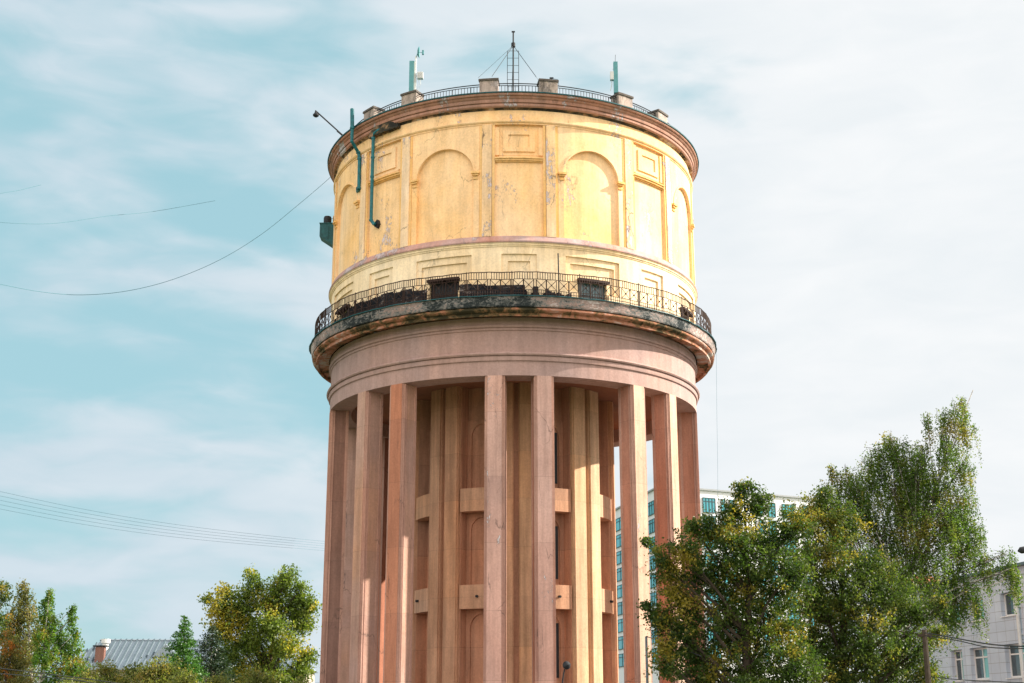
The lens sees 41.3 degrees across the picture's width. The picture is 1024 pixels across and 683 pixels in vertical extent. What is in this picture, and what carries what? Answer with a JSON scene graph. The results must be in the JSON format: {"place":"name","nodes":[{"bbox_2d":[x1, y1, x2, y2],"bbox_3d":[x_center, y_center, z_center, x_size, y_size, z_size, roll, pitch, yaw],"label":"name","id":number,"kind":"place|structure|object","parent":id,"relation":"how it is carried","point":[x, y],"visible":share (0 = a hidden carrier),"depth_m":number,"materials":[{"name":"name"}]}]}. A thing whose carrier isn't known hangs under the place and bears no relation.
{"place":"outdoors","nodes":[
{"label":"outdoors","id":0,"kind":"place"},
{"bbox_2d":[0,673,92,682],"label":"cable","id":1,"kind":"object","parent":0,"point":[47,677],"visible":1,"depth_m":46.60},
{"bbox_2d":[0,668,115,682],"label":"cable","id":2,"kind":"object","parent":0,"point":[58,675],"visible":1,"depth_m":48.56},
{"bbox_2d":[0,201,210,223],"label":"cable","id":3,"kind":"object","parent":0,"point":[103,216],"visible":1,"depth_m":72.17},
{"bbox_2d":[0,491,316,540],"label":"cable","id":4,"kind":"object","parent":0,"point":[155,521],"visible":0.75,"depth_m":80.30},
{"bbox_2d":[4,505,315,547],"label":"cable","id":5,"kind":"object","parent":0,"point":[156,531],"visible":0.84,"depth_m":80.22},
{"bbox_2d":[1,500,319,545],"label":"cable","id":6,"kind":"object","parent":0,"point":[151,527],"visible":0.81,"depth_m":79.86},
{"bbox_2d":[2,496,322,543],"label":"cable","id":7,"kind":"object","parent":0,"point":[153,524],"visible":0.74,"depth_m":80.01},
{"bbox_2d":[2,509,323,550],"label":"cable","id":8,"kind":"object","parent":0,"point":[153,534],"visible":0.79,"depth_m":79.68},
{"bbox_2d":[69,638,317,682],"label":"house","id":9,"kind":"structure","parent":0,"point":[122,653],"depth_m":149.37,"materials":[{"name":"metal"}]},
{"bbox_2d":[0,0,1023,682],"label":"sky","id":10,"kind":"structure","parent":0,"point":[858,192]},
{"bbox_2d":[905,561,1023,682],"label":"office building","id":11,"kind":"structure","parent":0,"point":[983,664],"depth_m":83.12,"materials":[{"name":"grey concrete"}]},
{"bbox_2d":[951,650,964,681],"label":"window","id":12,"kind":"structure","parent":11,"relation":"in","point":[958,658],"depth_m":87.91,"materials":[{"name":"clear glass"}]},
{"bbox_2d":[971,598,983,621],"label":"window","id":13,"kind":"structure","parent":11,"relation":"in","point":[979,619],"depth_m":85.29,"materials":[{"name":"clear glass"}]},
{"bbox_2d":[974,647,989,679],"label":"window","id":14,"kind":"structure","parent":11,"relation":"in","point":[980,654],"depth_m":84.91,"materials":[{"name":"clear glass"}]},
{"bbox_2d":[1000,593,1019,617],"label":"window","id":15,"kind":"structure","parent":11,"relation":"in","point":[1009,608],"depth_m":81.60,"materials":[{"name":"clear glass"}]},
{"bbox_2d":[1005,643,1023,678],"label":"window","id":16,"kind":"structure","parent":11,"relation":"in","point":[1014,654],"depth_m":80.63,"materials":[{"name":"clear glass"}]},
{"label":"plaza","id":17,"kind":"structure","parent":0,"visible":0},
{"bbox_2d":[0,625,33,682],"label":"rowan tree","id":18,"kind":"object","parent":17,"relation":"on","point":[20,662],"visible":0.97,"depth_m":77.89,"materials":[{"name":"green plant"}]},
{"bbox_2d":[56,675,83,682],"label":"shrub","id":19,"kind":"object","parent":17,"relation":"on","point":[64,680],"visible":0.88,"depth_m":58.39,"materials":[{"name":"green plant"}]},
{"bbox_2d":[69,666,115,682],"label":"shrub","id":20,"kind":"object","parent":17,"relation":"on","point":[85,674],"visible":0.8,"depth_m":64.08,"materials":[{"name":"green plant"}]},
{"bbox_2d":[78,658,134,682],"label":"shrub","id":21,"kind":"object","parent":17,"relation":"on","point":[105,670],"visible":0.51,"depth_m":67.65,"materials":[{"name":"green plant"}]},
{"bbox_2d":[113,657,152,682],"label":"shrub","id":22,"kind":"object","parent":17,"relation":"on","point":[128,675],"visible":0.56,"depth_m":66.23,"materials":[{"name":"green plant"}]},
{"bbox_2d":[127,652,194,682],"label":"shrub","id":23,"kind":"object","parent":17,"relation":"on","point":[168,672],"visible":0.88,"depth_m":63.91,"materials":[{"name":"green plant"}]},
{"bbox_2d":[166,667,211,682],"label":"shrub","id":24,"kind":"object","parent":17,"relation":"on","point":[185,677],"visible":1,"depth_m":61.99,"materials":[{"name":"green plant"}]},
{"bbox_2d":[199,672,236,682],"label":"shrub","id":25,"kind":"object","parent":17,"relation":"on","point":[220,679],"visible":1,"depth_m":65.86,"materials":[{"name":"green plant"}]},
{"bbox_2d":[237,660,279,682],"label":"shrub","id":26,"kind":"object","parent":17,"relation":"on","point":[254,675],"visible":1,"depth_m":69.34,"materials":[{"name":"green plant"}]},
{"bbox_2d":[286,673,312,682],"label":"shrub","id":27,"kind":"object","parent":17,"relation":"on","point":[298,681],"visible":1,"depth_m":67.59,"materials":[{"name":"green plant"}]},
{"bbox_2d":[309,78,716,682],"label":"water tower","id":28,"kind":"structure","parent":17,"relation":"on","point":[494,399],"depth_m":74.55,"materials":[{"name":"pink paint"}]},
{"bbox_2d":[0,180,326,294],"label":"cable","id":29,"kind":"object","parent":28,"relation":"attached to","point":[172,279],"visible":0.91,"depth_m":73.30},
{"bbox_2d":[319,216,333,247],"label":"vent box","id":30,"kind":"object","parent":28,"relation":"attached to","point":[326,230],"visible":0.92,"depth_m":84.19,"materials":[{"name":"teal paint"}]},
{"bbox_2d":[313,110,342,135],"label":"lamp arm","id":31,"kind":"object","parent":28,"relation":"attached to","point":[316,114],"visible":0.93,"depth_m":83.64},
{"bbox_2d":[335,304,349,317],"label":"balcony window","id":32,"kind":"structure","parent":28,"relation":"in","point":[345,305],"depth_m":78.43,"materials":[{"name":"glass"}]},
{"bbox_2d":[409,47,423,90],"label":"antenna","id":33,"kind":"object","parent":28,"relation":"on","point":[414,74],"visible":1,"depth_m":77.90,"materials":[{"name":"white paint"}]},
{"bbox_2d":[426,276,459,300],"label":"balcony window","id":34,"kind":"structure","parent":28,"relation":"in","point":[442,287],"depth_m":73.32,"materials":[{"name":"glass"}]},
{"bbox_2d":[478,31,536,90],"bbox_3d":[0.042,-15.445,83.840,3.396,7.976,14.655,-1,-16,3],"label":"roof mast","id":35,"kind":"object","parent":28,"relation":"on","point":[512,48],"visible":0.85,"depth_m":81.34,"materials":[{"name":"metal"}]},
{"bbox_2d":[554,433,556,483],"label":"window","id":36,"kind":"structure","parent":28,"relation":"in","point":[555,434],"depth_m":76.60,"materials":[{"name":"black glass"}]},
{"bbox_2d":[555,526,557,578],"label":"window","id":37,"kind":"structure","parent":28,"relation":"in","point":[556,527],"depth_m":75.14,"materials":[{"name":"black glass"}]},
{"bbox_2d":[556,623,558,677],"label":"window","id":38,"kind":"structure","parent":28,"relation":"in","point":[557,624],"depth_m":73.70,"materials":[{"name":"black glass"}]},
{"bbox_2d":[557,253,559,295],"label":"balcony pole","id":39,"kind":"object","parent":28,"relation":"on","point":[558,272],"visible":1,"depth_m":71.97,"materials":[{"name":"metal"}]},
{"bbox_2d":[578,278,608,300],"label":"balcony window","id":40,"kind":"structure","parent":28,"relation":"in","point":[587,296],"depth_m":73.50,"materials":[{"name":"black glass"}]},
{"bbox_2d":[610,55,617,93],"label":"antenna","id":41,"kind":"object","parent":28,"relation":"on","point":[614,75],"visible":1,"depth_m":78.22,"materials":[{"name":"metal"}]},
{"bbox_2d":[680,306,693,317],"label":"balcony window","id":42,"kind":"structure","parent":28,"relation":"in","point":[685,308],"depth_m":78.99,"materials":[{"name":"glass"}]},
{"bbox_2d":[716,365,717,463],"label":"cable","id":43,"kind":"object","parent":28,"relation":"hanging from","point":[716,389],"visible":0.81,"depth_m":82.26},
{"bbox_2d":[562,661,570,682],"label":"park lamp","id":44,"kind":"object","parent":17,"relation":"on","point":[566,665],"visible":1,"depth_m":60.22,"materials":[{"name":"metal"}]},
{"bbox_2d":[645,636,648,682],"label":"wire pole","id":45,"kind":"object","parent":17,"relation":"on","point":[646,661],"visible":1,"depth_m":55.51,"materials":[{"name":"grey metal"}]},
{"bbox_2d":[636,476,836,682],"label":"maple tree","id":46,"kind":"object","parent":17,"relation":"on","point":[750,630],"visible":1,"depth_m":52.87,"materials":[{"name":"green plant"}]},
{"bbox_2d":[779,483,955,682],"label":"linden tree","id":47,"kind":"object","parent":17,"relation":"on","point":[857,653],"visible":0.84,"depth_m":56.42,"materials":[{"name":"green plant"}]},
{"bbox_2d":[811,390,1023,655],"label":"birch tree","id":48,"kind":"object","parent":17,"relation":"on","point":[907,508],"visible":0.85,"depth_m":61.75,"materials":[{"name":"green plant"}]},
{"label":"ground","id":49,"kind":"structure","parent":0,"visible":0},
{"bbox_2d":[0,577,15,631],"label":"leafy tree","id":50,"kind":"object","parent":49,"relation":"on","point":[4,596],"visible":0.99,"depth_m":86.96,"materials":[{"name":"green plant"}]},
{"bbox_2d":[0,579,48,682],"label":"birch tree","id":51,"kind":"object","parent":49,"relation":"on","point":[20,612],"visible":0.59,"depth_m":94.16,"materials":[{"name":"green plant"}]},
{"bbox_2d":[29,588,91,682],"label":"birch tree","id":52,"kind":"object","parent":49,"relation":"on","point":[49,636],"visible":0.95,"depth_m":89.87,"materials":[{"name":"green plant"}]},
{"bbox_2d":[162,615,209,682],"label":"conifer tree","id":53,"kind":"object","parent":49,"relation":"on","point":[183,652],"visible":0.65,"depth_m":97.29,"materials":[{"name":"green plant"}]},
{"bbox_2d":[188,625,241,682],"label":"spruce tree","id":54,"kind":"object","parent":49,"relation":"on","point":[215,665],"visible":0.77,"depth_m":103.06,"materials":[{"name":"green plant"}]},
{"bbox_2d":[197,563,321,682],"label":"poplar tree","id":55,"kind":"object","parent":49,"relation":"on","point":[244,606],"visible":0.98,"depth_m":109.28,"materials":[{"name":"green plant"}]},
{"bbox_2d":[615,488,825,682],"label":"building","id":56,"kind":"structure","parent":49,"relation":"on","point":[709,500],"depth_m":252.97,"materials":[{"name":"white paint"}]},
{"bbox_2d":[615,517,620,531],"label":"window","id":57,"kind":"structure","parent":56,"relation":"in","point":[618,521],"depth_m":272.06,"materials":[{"name":"blue glass"}]},
{"bbox_2d":[616,534,620,548],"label":"window","id":58,"kind":"structure","parent":56,"relation":"in","point":[618,538],"depth_m":271.37,"materials":[{"name":"blue glass"}]},
{"bbox_2d":[616,551,621,564],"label":"window","id":59,"kind":"structure","parent":56,"relation":"in","point":[618,554],"depth_m":270.64,"materials":[{"name":"blue glass"}]},
{"bbox_2d":[616,567,621,581],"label":"window","id":60,"kind":"structure","parent":56,"relation":"in","point":[619,571],"depth_m":269.39,"materials":[{"name":"blue glass"}]},
{"bbox_2d":[617,584,621,598],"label":"window","id":61,"kind":"structure","parent":56,"relation":"in","point":[619,588],"depth_m":268.73,"materials":[{"name":"blue glass"}]},
{"bbox_2d":[617,602,622,615],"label":"window","id":62,"kind":"structure","parent":56,"relation":"in","point":[620,604],"depth_m":267.88,"materials":[{"name":"teal glass"}]},
{"bbox_2d":[618,619,622,632],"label":"window","id":63,"kind":"structure","parent":56,"relation":"in","point":[620,622],"depth_m":266.77,"materials":[{"name":"teal glass"}]},
{"bbox_2d":[618,636,622,649],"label":"window","id":64,"kind":"structure","parent":56,"relation":"in","point":[620,639],"depth_m":266.12,"materials":[{"name":"teal glass"}]},
{"bbox_2d":[618,653,623,666],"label":"window","id":65,"kind":"structure","parent":56,"relation":"in","point":[620,656],"depth_m":265.02,"materials":[{"name":"teal glass"}]},
{"bbox_2d":[648,500,653,516],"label":"window","id":66,"kind":"structure","parent":56,"relation":"in","point":[651,504],"depth_m":251.28,"materials":[{"name":"teal glass"}]},
{"bbox_2d":[648,518,654,533],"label":"window","id":67,"kind":"structure","parent":56,"relation":"in","point":[651,523],"depth_m":250.42,"materials":[{"name":"blue glass"}]},
{"bbox_2d":[649,556,655,569],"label":"window","id":68,"kind":"structure","parent":56,"relation":"in","point":[650,558],"depth_m":248.90,"materials":[{"name":"blue glass"}]},
{"bbox_2d":[650,574,655,588],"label":"window","id":69,"kind":"structure","parent":56,"relation":"in","point":[652,582],"depth_m":248.05,"materials":[{"name":"blue glass"}]},
{"bbox_2d":[650,592,656,605],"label":"window","id":70,"kind":"structure","parent":56,"relation":"in","point":[652,595],"depth_m":247.02,"materials":[{"name":"teal glass"}]},
{"bbox_2d":[651,630,657,643],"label":"window","id":71,"kind":"structure","parent":56,"relation":"in","point":[653,640],"depth_m":245.73,"materials":[{"name":"teal glass"}]},
{"bbox_2d":[702,497,715,512],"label":"window","id":72,"kind":"structure","parent":56,"relation":"in","point":[708,503],"depth_m":250.33,"materials":[{"name":"teal glass"}]},
{"bbox_2d":[768,504,775,517],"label":"window","id":73,"kind":"structure","parent":56,"relation":"in","point":[771,515],"depth_m":256.24,"materials":[{"name":"teal glass"}]},
{"bbox_2d":[782,504,794,517],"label":"window","id":74,"kind":"structure","parent":56,"relation":"in","point":[782,504],"depth_m":257.74,"materials":[{"name":"teal glass"}]},
{"bbox_2d":[917,630,931,682],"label":"utility pole","id":75,"kind":"object","parent":49,"relation":"on","point":[926,659],"visible":0.83,"depth_m":48.69,"materials":[{"name":"brown wood"}]},
{"bbox_2d":[925,632,1023,646],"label":"cable","id":76,"kind":"object","parent":75,"relation":"attached to","point":[976,641],"visible":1,"depth_m":43.52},
{"bbox_2d":[925,635,1023,648],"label":"cable","id":77,"kind":"object","parent":75,"relation":"attached to","point":[975,644],"visible":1,"depth_m":43.06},
{"bbox_2d":[934,677,1023,682],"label":"cable","id":78,"kind":"object","parent":75,"relation":"attached to","point":[980,680],"visible":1,"depth_m":44.16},
{"bbox_2d":[1018,546,1023,553],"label":"street lamp","id":79,"kind":"object","parent":49,"relation":"on","point":[1021,550],"visible":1,"depth_m":49.69,"materials":[{"name":"metal"}]}
]}

